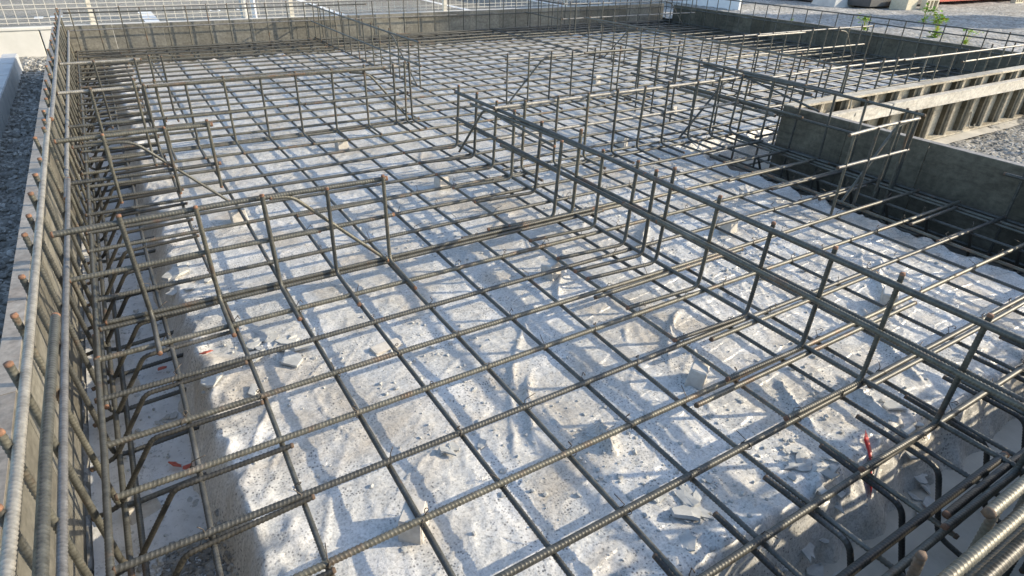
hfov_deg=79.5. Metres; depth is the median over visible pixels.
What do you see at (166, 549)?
mat bar
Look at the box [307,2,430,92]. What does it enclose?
upstand cage
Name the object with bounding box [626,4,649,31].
steel formwork
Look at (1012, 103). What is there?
steel formwork
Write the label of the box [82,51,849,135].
mat bar
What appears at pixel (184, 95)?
mat bar
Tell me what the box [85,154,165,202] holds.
edge hook bar
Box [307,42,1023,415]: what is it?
mat bar
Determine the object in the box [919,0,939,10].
hollow block
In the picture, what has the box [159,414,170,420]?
mortar flake
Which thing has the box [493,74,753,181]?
upstand cage
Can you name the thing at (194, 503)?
trench crumbs
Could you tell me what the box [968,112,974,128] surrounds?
form clip
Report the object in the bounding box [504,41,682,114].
upstand cage
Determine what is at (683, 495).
mortar flake
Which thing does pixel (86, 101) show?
edge hook bar
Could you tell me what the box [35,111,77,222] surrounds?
steel formwork
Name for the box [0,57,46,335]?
loose gravel
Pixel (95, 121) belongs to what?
edge hook bar
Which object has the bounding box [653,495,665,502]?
mortar flake
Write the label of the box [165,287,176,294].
mortar flake
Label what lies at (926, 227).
edge hook bar
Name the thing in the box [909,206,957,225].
lap bar
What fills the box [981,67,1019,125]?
steel formwork
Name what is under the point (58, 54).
steel formwork
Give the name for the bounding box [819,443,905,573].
edge hook bar
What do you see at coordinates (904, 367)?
lap bar
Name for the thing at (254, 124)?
mat bar
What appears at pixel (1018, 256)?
edge hook bar
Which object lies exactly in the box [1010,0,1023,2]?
hollow block
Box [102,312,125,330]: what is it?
spacer block
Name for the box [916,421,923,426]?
mortar flake
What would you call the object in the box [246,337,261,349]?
mortar flake
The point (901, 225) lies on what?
mat bar
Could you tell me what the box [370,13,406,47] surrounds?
steel formwork
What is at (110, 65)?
edge hook bar
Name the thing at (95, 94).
edge hook bar
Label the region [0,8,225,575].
wall cage
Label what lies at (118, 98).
edge hook bar
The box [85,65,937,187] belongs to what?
mat bar
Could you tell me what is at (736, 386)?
lap bar
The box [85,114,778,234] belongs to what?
mat bar
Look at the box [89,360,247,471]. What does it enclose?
edge hook bar
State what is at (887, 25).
wall cage
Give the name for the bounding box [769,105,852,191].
steel formwork
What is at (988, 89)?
waler
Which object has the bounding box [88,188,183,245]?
edge hook bar
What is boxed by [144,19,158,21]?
road marking
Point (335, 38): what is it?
mat bar
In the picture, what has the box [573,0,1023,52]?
gravel yard
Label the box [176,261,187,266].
mortar flake
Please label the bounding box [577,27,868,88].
mat bar
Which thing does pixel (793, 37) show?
steel formwork
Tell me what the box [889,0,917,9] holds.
solid block
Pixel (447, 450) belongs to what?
mortar flake
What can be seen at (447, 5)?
road marking
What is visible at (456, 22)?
steel formwork
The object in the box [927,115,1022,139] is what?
base rail
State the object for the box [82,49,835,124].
mat bar
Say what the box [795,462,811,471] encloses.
mortar flake
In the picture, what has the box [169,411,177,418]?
mortar flake
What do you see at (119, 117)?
edge hook bar
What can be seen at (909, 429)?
mortar flake
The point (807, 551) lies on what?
mortar flake
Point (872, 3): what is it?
site hut
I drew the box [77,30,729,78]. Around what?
mat bar
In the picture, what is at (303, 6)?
wall cage
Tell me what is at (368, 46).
mat bar
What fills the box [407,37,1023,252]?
mat bar
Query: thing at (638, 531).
mat bar
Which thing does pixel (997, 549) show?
wall cage
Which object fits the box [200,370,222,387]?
mortar flake
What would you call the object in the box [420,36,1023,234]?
mat bar
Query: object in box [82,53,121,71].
edge hook bar
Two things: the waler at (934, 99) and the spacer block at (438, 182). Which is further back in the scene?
the waler at (934, 99)
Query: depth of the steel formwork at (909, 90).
4.55 m
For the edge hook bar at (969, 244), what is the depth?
2.87 m
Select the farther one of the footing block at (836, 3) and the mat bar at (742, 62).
the footing block at (836, 3)
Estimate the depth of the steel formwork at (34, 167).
2.55 m
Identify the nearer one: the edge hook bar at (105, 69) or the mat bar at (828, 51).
the edge hook bar at (105, 69)
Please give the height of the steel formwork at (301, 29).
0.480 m
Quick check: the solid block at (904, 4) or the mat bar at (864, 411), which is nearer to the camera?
the mat bar at (864, 411)
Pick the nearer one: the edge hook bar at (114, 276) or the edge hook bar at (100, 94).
the edge hook bar at (114, 276)
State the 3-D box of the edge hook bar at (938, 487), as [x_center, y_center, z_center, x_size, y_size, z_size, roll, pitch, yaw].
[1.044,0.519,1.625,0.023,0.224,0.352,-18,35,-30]
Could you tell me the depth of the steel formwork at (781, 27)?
8.14 m
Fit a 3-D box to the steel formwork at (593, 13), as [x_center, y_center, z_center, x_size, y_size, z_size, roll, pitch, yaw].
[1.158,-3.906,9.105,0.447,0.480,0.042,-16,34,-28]
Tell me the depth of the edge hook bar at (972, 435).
1.67 m
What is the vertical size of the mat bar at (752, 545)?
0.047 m
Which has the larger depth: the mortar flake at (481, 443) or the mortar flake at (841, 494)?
the mortar flake at (481, 443)
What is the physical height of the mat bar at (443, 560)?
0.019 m
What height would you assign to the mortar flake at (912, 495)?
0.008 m
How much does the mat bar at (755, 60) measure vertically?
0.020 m
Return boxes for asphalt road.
[0,0,586,30]
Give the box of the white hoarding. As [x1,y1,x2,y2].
[667,0,741,9]
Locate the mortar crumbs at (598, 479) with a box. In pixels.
[158,133,1006,575]
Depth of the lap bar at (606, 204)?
2.89 m
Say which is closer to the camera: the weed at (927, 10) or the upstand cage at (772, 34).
the upstand cage at (772, 34)
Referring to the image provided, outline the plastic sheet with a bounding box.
[105,30,1023,575]
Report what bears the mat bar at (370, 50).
on the plastic sheet
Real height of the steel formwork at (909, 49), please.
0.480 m
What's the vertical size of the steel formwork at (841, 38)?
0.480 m
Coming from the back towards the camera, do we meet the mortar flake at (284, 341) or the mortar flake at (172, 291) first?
the mortar flake at (172, 291)
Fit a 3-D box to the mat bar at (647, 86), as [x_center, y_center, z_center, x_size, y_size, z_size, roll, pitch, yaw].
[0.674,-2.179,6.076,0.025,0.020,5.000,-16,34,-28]
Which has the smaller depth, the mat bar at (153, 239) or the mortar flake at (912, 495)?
the mortar flake at (912, 495)
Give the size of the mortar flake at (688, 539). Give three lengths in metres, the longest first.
0.060 x 0.041 x 0.004 m
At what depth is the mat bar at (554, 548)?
1.49 m
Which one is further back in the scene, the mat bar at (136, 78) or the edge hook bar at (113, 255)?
the mat bar at (136, 78)
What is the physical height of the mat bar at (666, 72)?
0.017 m
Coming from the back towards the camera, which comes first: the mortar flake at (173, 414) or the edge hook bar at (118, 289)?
the edge hook bar at (118, 289)
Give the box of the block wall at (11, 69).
[0,53,22,145]
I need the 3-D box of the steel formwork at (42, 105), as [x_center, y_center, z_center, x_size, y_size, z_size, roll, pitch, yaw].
[-2.638,-0.838,3.584,0.042,0.480,0.447,-16,34,-28]
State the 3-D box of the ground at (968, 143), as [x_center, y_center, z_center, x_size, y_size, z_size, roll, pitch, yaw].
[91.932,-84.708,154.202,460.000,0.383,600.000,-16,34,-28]
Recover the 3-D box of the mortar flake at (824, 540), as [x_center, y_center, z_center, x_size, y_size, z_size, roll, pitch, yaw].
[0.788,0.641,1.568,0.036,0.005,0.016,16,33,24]
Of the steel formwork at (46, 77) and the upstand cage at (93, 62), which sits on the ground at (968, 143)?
the steel formwork at (46, 77)
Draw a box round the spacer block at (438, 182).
[434,175,449,189]
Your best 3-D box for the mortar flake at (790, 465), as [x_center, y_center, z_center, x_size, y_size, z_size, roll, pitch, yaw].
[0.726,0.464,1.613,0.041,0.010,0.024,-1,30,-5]
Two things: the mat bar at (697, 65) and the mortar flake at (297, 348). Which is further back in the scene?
the mat bar at (697, 65)
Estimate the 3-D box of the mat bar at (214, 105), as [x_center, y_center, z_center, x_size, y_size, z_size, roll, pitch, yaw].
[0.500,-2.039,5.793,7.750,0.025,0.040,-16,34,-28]
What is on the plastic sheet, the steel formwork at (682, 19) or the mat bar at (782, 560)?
the mat bar at (782, 560)
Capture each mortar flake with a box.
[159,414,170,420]
[161,263,189,281]
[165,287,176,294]
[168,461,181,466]
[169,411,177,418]
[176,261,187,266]
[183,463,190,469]
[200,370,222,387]
[244,351,263,362]
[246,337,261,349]
[248,384,257,395]
[252,330,268,341]
[255,346,264,351]
[264,333,278,341]
[265,330,275,337]
[275,337,299,344]
[280,350,302,367]
[283,343,312,350]
[439,444,455,455]
[449,442,459,450]
[477,438,486,448]
[647,485,659,492]
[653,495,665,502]
[670,505,700,520]
[671,489,699,506]
[678,483,692,493]
[678,530,696,551]
[682,502,713,520]
[692,486,703,501]
[705,475,712,483]
[784,461,797,469]
[787,471,796,480]
[792,449,804,452]
[795,452,804,462]
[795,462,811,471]
[801,542,814,562]
[806,564,822,575]
[814,482,827,494]
[815,467,839,479]
[819,538,828,543]
[821,455,839,464]
[828,464,839,472]
[835,502,844,514]
[836,491,845,498]
[883,399,906,410]
[901,423,915,435]
[905,451,918,459]
[908,491,922,501]
[914,473,927,484]
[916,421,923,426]
[920,484,930,494]
[922,496,934,506]
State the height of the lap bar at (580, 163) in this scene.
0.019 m
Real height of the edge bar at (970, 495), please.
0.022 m
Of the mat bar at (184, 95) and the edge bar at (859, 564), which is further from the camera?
the mat bar at (184, 95)
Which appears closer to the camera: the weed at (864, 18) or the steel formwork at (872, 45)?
the steel formwork at (872, 45)
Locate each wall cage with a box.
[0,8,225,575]
[62,0,667,76]
[624,46,1023,271]
[663,0,1023,77]
[745,42,1023,165]
[905,474,1023,575]
[987,172,1023,254]
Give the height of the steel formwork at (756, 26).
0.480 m
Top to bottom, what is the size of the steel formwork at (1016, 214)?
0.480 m
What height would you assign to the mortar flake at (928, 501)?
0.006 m
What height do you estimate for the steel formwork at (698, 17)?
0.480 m
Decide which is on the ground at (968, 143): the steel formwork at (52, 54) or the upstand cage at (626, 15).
the steel formwork at (52, 54)
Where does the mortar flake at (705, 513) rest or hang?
on the plastic sheet
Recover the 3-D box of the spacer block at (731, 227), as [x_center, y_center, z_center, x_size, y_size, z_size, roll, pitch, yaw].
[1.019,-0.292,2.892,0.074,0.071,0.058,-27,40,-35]
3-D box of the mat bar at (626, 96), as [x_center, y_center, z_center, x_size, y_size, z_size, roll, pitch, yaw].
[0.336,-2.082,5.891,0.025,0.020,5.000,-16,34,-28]
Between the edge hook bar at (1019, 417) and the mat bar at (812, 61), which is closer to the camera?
the edge hook bar at (1019, 417)
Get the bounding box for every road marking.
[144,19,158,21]
[297,0,342,14]
[423,0,469,9]
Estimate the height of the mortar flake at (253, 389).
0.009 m
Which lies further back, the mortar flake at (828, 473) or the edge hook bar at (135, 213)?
the edge hook bar at (135, 213)
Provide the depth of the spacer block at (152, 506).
1.63 m
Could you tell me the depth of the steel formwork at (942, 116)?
4.92 m
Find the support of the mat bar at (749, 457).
on the plastic sheet
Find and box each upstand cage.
[49,174,593,355]
[53,119,228,203]
[56,61,426,165]
[58,55,179,128]
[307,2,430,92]
[403,85,1023,530]
[490,16,850,103]
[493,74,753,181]
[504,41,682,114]
[525,0,561,33]
[560,0,695,34]
[701,23,874,79]
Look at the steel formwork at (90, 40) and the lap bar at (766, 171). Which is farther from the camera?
the steel formwork at (90, 40)
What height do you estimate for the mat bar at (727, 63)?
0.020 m
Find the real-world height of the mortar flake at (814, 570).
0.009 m
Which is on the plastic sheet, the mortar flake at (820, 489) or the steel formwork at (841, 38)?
the mortar flake at (820, 489)
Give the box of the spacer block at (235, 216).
[228,208,248,222]
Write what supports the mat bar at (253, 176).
on the plastic sheet
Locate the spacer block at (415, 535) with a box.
[398,500,428,544]
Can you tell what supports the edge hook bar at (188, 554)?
attached to the wall cage at (37, 557)
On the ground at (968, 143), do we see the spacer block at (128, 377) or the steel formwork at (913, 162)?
the steel formwork at (913, 162)
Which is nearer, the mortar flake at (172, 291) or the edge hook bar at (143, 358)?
the edge hook bar at (143, 358)
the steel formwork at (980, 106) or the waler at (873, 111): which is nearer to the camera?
the waler at (873, 111)
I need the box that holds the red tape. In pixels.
[864,430,871,498]
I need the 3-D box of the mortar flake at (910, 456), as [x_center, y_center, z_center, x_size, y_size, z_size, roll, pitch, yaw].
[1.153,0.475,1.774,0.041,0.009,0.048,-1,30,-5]
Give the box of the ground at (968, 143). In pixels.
[0,17,1023,575]
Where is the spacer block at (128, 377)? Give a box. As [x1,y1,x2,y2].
[115,373,140,391]
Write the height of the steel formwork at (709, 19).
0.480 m
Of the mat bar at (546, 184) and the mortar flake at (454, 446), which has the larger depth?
the mat bar at (546, 184)
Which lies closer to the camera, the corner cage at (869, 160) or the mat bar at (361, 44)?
the corner cage at (869, 160)
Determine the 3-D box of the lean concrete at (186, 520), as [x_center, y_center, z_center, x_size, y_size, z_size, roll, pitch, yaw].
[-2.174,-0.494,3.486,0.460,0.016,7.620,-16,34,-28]
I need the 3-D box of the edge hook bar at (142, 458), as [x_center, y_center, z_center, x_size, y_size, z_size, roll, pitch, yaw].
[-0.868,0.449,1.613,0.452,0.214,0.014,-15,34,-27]
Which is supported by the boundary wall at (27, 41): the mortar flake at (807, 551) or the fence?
the fence
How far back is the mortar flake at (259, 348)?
1.98 m
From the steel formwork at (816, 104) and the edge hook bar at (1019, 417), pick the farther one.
the steel formwork at (816, 104)
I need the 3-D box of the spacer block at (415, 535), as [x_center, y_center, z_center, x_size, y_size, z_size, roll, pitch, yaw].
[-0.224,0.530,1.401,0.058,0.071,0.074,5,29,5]
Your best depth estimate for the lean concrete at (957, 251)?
3.33 m
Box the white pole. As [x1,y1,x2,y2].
[250,0,257,17]
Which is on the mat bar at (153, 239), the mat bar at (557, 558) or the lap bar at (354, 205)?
the lap bar at (354, 205)
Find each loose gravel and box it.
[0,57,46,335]
[136,509,240,575]
[947,125,1023,162]
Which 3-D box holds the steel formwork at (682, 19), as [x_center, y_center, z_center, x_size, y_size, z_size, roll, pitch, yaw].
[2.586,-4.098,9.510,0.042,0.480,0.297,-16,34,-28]
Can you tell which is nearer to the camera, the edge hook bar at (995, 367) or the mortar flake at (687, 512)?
the mortar flake at (687, 512)
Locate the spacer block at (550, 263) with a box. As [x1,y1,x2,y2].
[541,258,560,280]
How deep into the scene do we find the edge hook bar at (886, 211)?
3.17 m
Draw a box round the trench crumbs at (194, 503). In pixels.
[103,189,198,561]
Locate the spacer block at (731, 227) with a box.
[719,216,737,233]
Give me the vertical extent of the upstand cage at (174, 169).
0.389 m
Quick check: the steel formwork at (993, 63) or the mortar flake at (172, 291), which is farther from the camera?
the steel formwork at (993, 63)
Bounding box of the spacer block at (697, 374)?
[684,359,709,389]
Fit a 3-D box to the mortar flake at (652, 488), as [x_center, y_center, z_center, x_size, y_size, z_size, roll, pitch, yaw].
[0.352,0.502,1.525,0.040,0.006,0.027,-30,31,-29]
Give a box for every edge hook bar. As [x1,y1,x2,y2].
[78,106,143,144]
[80,84,136,115]
[80,128,149,168]
[80,144,156,191]
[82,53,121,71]
[84,56,126,79]
[85,66,128,88]
[85,75,132,102]
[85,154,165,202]
[86,62,128,84]
[86,79,135,108]
[86,94,142,127]
[86,202,187,264]
[86,284,178,355]
[87,89,139,120]
[87,100,141,132]
[87,218,193,284]
[87,234,199,306]
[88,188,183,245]
[88,255,203,329]
[89,113,147,149]
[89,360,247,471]
[91,304,217,390]
[91,400,263,521]
[92,120,154,156]
[93,136,159,175]
[93,328,238,427]
[95,70,133,78]
[95,164,168,210]
[96,176,174,222]
[115,443,293,575]
[172,494,315,575]
[316,567,336,575]
[652,553,675,575]
[712,511,785,575]
[723,155,772,180]
[752,165,800,190]
[762,475,853,565]
[781,176,830,201]
[815,187,862,213]
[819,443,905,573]
[852,200,888,224]
[855,414,962,556]
[903,394,1001,523]
[924,215,935,240]
[936,228,977,256]
[942,375,1023,476]
[973,355,1023,382]
[987,245,1023,274]
[999,336,1023,349]
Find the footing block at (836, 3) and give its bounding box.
[811,0,852,7]
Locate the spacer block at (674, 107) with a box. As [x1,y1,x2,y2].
[667,105,677,114]
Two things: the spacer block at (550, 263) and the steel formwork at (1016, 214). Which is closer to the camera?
the spacer block at (550, 263)
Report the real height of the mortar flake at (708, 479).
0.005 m
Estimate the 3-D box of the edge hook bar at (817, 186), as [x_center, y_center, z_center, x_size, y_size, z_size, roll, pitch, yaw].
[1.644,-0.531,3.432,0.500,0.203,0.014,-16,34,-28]
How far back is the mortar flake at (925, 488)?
1.77 m
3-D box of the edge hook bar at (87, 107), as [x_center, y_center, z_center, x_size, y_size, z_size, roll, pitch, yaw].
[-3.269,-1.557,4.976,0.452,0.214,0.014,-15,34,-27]
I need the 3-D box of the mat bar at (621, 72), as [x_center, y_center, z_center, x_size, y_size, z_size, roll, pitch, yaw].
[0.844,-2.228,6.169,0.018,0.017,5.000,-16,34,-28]
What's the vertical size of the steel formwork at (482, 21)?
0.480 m
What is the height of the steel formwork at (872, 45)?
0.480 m
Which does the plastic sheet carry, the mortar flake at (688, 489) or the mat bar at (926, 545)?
the mortar flake at (688, 489)
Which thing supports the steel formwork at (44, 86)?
on the ground at (968, 143)
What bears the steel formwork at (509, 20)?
on the ground at (968, 143)
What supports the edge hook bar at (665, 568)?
attached to the wall cage at (997, 549)
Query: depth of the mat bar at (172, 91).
5.46 m
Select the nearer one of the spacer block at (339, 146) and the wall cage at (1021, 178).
the wall cage at (1021, 178)
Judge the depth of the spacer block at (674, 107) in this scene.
4.78 m
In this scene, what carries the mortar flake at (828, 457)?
on the plastic sheet
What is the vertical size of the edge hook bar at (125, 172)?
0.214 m
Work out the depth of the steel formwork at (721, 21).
8.80 m
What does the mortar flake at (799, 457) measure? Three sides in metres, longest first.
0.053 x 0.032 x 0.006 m
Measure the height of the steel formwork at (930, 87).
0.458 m
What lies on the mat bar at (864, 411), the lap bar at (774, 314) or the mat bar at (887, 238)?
the lap bar at (774, 314)
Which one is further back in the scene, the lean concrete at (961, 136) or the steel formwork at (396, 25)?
the steel formwork at (396, 25)
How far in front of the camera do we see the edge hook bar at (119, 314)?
2.15 m
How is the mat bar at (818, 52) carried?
on the plastic sheet
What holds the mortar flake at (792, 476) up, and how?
on the plastic sheet
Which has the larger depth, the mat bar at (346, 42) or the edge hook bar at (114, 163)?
the mat bar at (346, 42)
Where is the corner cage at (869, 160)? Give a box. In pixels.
[830,117,921,236]
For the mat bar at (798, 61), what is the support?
on the plastic sheet
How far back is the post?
8.41 m
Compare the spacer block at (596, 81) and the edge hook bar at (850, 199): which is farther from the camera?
the spacer block at (596, 81)
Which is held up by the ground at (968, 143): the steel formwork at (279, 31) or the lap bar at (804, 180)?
the steel formwork at (279, 31)
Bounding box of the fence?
[0,0,658,24]
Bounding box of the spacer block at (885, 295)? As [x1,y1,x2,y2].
[879,286,898,309]
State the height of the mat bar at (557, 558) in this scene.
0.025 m
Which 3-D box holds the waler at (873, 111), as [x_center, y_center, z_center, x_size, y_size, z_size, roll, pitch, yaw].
[2.224,-1.138,4.102,0.988,0.085,0.052,-16,34,-28]
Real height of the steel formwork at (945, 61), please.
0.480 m
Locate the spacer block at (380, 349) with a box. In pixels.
[369,338,403,355]
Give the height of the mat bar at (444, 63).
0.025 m
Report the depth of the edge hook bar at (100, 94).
4.66 m
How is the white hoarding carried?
on the gravel yard at (1005, 16)
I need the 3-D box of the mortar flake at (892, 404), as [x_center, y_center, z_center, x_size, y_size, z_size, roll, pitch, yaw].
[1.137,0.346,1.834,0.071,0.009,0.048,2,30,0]
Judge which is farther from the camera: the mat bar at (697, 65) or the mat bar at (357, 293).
the mat bar at (697, 65)
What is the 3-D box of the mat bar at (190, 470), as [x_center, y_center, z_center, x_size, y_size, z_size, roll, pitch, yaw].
[0.679,0.010,2.227,3.680,0.047,0.058,-16,34,-28]
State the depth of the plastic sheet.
2.05 m
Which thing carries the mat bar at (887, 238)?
on the plastic sheet
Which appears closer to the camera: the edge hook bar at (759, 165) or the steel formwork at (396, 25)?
the edge hook bar at (759, 165)
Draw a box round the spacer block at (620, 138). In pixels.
[616,135,627,146]
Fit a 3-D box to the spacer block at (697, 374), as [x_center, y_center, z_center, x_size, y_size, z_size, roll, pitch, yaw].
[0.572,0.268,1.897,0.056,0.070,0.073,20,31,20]
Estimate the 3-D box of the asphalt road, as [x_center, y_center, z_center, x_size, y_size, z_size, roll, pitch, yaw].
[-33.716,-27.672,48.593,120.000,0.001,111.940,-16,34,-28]
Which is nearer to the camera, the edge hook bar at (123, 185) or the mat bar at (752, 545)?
the mat bar at (752, 545)
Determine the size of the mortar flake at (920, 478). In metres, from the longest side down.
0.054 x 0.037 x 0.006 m
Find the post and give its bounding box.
[238,0,247,17]
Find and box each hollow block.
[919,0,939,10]
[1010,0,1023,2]
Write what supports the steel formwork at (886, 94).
on the lean concrete at (961, 136)
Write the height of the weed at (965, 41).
0.207 m
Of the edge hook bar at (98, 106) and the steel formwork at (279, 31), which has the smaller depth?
the edge hook bar at (98, 106)
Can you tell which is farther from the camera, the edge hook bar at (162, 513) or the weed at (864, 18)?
the weed at (864, 18)
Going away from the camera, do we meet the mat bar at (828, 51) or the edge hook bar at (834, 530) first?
the edge hook bar at (834, 530)
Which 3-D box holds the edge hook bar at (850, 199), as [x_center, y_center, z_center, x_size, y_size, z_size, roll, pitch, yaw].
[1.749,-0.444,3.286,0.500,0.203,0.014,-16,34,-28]
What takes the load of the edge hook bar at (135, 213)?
attached to the wall cage at (37, 557)
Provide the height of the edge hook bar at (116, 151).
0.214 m
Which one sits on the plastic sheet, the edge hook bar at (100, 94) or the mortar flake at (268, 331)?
the mortar flake at (268, 331)
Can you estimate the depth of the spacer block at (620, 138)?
4.02 m
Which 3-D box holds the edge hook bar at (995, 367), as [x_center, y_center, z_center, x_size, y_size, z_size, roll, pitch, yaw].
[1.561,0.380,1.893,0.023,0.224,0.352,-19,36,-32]
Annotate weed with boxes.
[857,13,871,30]
[918,2,941,22]
[927,10,949,37]
[960,29,983,44]
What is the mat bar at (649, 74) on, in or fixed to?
on the plastic sheet
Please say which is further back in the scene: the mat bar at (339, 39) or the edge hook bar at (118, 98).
the mat bar at (339, 39)
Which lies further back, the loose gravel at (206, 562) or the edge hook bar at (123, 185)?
the edge hook bar at (123, 185)
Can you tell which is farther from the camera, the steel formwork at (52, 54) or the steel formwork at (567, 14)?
the steel formwork at (567, 14)
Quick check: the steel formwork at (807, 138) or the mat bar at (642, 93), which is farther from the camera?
the mat bar at (642, 93)
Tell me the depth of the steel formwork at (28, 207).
2.21 m
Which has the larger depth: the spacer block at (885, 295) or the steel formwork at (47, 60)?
the steel formwork at (47, 60)
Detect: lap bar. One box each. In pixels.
[98,209,603,331]
[296,193,411,217]
[461,201,617,237]
[492,148,649,179]
[593,247,743,299]
[694,301,916,407]
[709,271,878,341]
[727,160,809,181]
[770,170,841,190]
[818,184,866,200]
[867,300,1023,388]
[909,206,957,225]
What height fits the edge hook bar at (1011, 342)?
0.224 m
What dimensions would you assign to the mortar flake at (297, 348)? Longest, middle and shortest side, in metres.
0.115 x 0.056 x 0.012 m
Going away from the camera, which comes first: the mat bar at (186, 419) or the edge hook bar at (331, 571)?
the edge hook bar at (331, 571)
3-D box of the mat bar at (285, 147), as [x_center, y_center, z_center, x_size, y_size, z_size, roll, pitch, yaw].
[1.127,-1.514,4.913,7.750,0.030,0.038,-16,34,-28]
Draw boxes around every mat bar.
[76,26,698,65]
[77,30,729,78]
[78,20,663,52]
[78,20,668,54]
[78,23,679,57]
[78,33,743,83]
[78,41,790,105]
[79,24,689,61]
[79,27,709,69]
[79,29,719,73]
[80,44,806,111]
[80,45,819,119]
[81,39,699,88]
[81,57,882,153]
[81,63,917,175]
[82,36,767,93]
[82,39,780,99]
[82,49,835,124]
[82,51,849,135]
[82,53,868,144]
[83,62,888,163]
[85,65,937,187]
[85,72,976,216]
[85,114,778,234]
[86,68,955,202]
[87,123,779,253]
[91,148,791,301]
[92,157,818,328]
[93,167,848,361]
[94,178,881,403]
[95,140,762,272]
[102,57,223,575]
[106,189,919,448]
[112,215,1005,573]
[114,200,960,500]
[122,53,334,575]
[146,51,455,575]
[166,50,574,575]
[188,49,682,575]
[210,48,803,575]
[229,47,905,575]
[249,46,959,539]
[270,45,999,496]
[287,44,1015,455]
[290,239,1023,575]
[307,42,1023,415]
[337,47,1023,375]
[342,41,470,96]
[368,43,1023,315]
[373,39,1023,292]
[390,38,1023,271]
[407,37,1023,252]
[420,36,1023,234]
[435,35,762,137]
[449,34,777,131]
[462,33,776,123]
[477,32,778,115]
[492,32,780,108]
[494,294,1023,575]
[504,31,782,101]
[515,30,799,99]
[531,30,814,97]
[542,29,829,95]
[566,27,857,90]
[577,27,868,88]
[587,26,880,86]
[605,27,892,83]
[632,24,929,78]
[638,28,917,80]
[639,23,941,77]
[649,33,904,82]
[650,22,953,75]
[660,22,963,74]
[689,359,1023,575]
[882,466,1023,575]
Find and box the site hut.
[807,0,969,6]
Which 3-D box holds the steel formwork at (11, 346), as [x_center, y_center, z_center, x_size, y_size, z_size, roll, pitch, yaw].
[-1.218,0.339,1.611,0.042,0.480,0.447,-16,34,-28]
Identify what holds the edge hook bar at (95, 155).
attached to the wall cage at (37, 557)
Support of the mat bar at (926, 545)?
on the mat bar at (819, 440)
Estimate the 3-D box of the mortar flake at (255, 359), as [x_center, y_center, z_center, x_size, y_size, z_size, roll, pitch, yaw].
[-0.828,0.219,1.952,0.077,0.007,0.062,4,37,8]
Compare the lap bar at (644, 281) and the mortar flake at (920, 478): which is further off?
the lap bar at (644, 281)
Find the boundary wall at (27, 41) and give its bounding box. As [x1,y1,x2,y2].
[0,4,617,57]
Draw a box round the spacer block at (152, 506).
[121,489,161,524]
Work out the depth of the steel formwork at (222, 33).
6.73 m
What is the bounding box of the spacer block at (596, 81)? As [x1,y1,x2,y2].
[593,75,600,83]
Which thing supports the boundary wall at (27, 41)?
on the ground at (968, 143)
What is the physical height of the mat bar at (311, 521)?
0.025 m
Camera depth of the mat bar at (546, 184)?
3.14 m
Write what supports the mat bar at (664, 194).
on the plastic sheet
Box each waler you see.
[825,102,892,121]
[888,87,973,115]
[969,77,1023,98]
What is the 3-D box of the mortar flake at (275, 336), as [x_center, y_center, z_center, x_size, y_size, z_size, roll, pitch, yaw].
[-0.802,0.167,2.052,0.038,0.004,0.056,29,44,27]
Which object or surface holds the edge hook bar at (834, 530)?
on the lean concrete at (941, 556)
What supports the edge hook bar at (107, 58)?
attached to the wall cage at (37, 557)
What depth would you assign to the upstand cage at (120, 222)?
2.06 m
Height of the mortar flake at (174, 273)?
0.012 m
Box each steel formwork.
[0,299,85,535]
[0,392,87,575]
[8,236,82,428]
[18,192,80,341]
[25,159,78,285]
[31,132,78,255]
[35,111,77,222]
[38,94,75,190]
[41,79,75,164]
[43,67,74,144]
[46,57,72,122]
[47,48,71,99]
[48,40,73,104]
[61,24,117,75]
[112,22,170,64]
[162,20,216,61]
[209,19,258,59]
[253,17,299,55]
[294,16,337,52]
[334,14,371,50]
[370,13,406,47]
[406,12,439,45]
[439,11,469,44]
[469,9,499,41]
[499,8,527,39]
[527,7,554,37]
[553,6,579,36]
[578,5,604,34]
[603,5,627,33]
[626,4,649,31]
[648,3,664,29]
[670,5,689,33]
[684,7,704,35]
[699,9,718,37]
[715,11,735,42]
[730,13,754,44]
[747,16,770,49]
[765,18,790,51]
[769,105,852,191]
[784,99,823,111]
[785,21,812,55]
[804,24,833,60]
[816,96,850,112]
[825,27,855,64]
[830,121,934,221]
[845,90,877,123]
[846,30,879,67]
[868,86,901,128]
[870,33,906,73]
[888,83,924,133]
[894,37,934,78]
[902,142,1023,255]
[913,79,945,138]
[921,41,964,78]
[925,76,965,138]
[944,73,984,134]
[952,45,993,75]
[964,70,1002,129]
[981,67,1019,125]
[987,49,1023,70]
[989,182,1023,268]
[998,65,1023,120]
[1015,94,1023,116]
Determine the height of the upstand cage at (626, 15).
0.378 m
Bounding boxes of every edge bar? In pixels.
[835,451,1009,575]
[942,447,1023,519]
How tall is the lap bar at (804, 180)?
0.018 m
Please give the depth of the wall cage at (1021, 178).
2.89 m
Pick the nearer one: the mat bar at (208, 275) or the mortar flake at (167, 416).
the mortar flake at (167, 416)
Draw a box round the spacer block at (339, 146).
[334,137,348,150]
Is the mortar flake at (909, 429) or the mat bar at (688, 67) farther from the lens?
the mat bar at (688, 67)
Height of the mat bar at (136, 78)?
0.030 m
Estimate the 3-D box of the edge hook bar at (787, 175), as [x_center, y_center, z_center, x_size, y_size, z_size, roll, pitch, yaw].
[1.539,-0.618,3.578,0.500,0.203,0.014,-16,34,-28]
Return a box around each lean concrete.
[77,78,228,575]
[727,165,1023,276]
[735,119,1019,179]
[803,419,1023,575]
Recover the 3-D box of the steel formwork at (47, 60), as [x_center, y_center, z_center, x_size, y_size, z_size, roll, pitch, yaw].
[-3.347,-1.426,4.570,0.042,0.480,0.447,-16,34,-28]

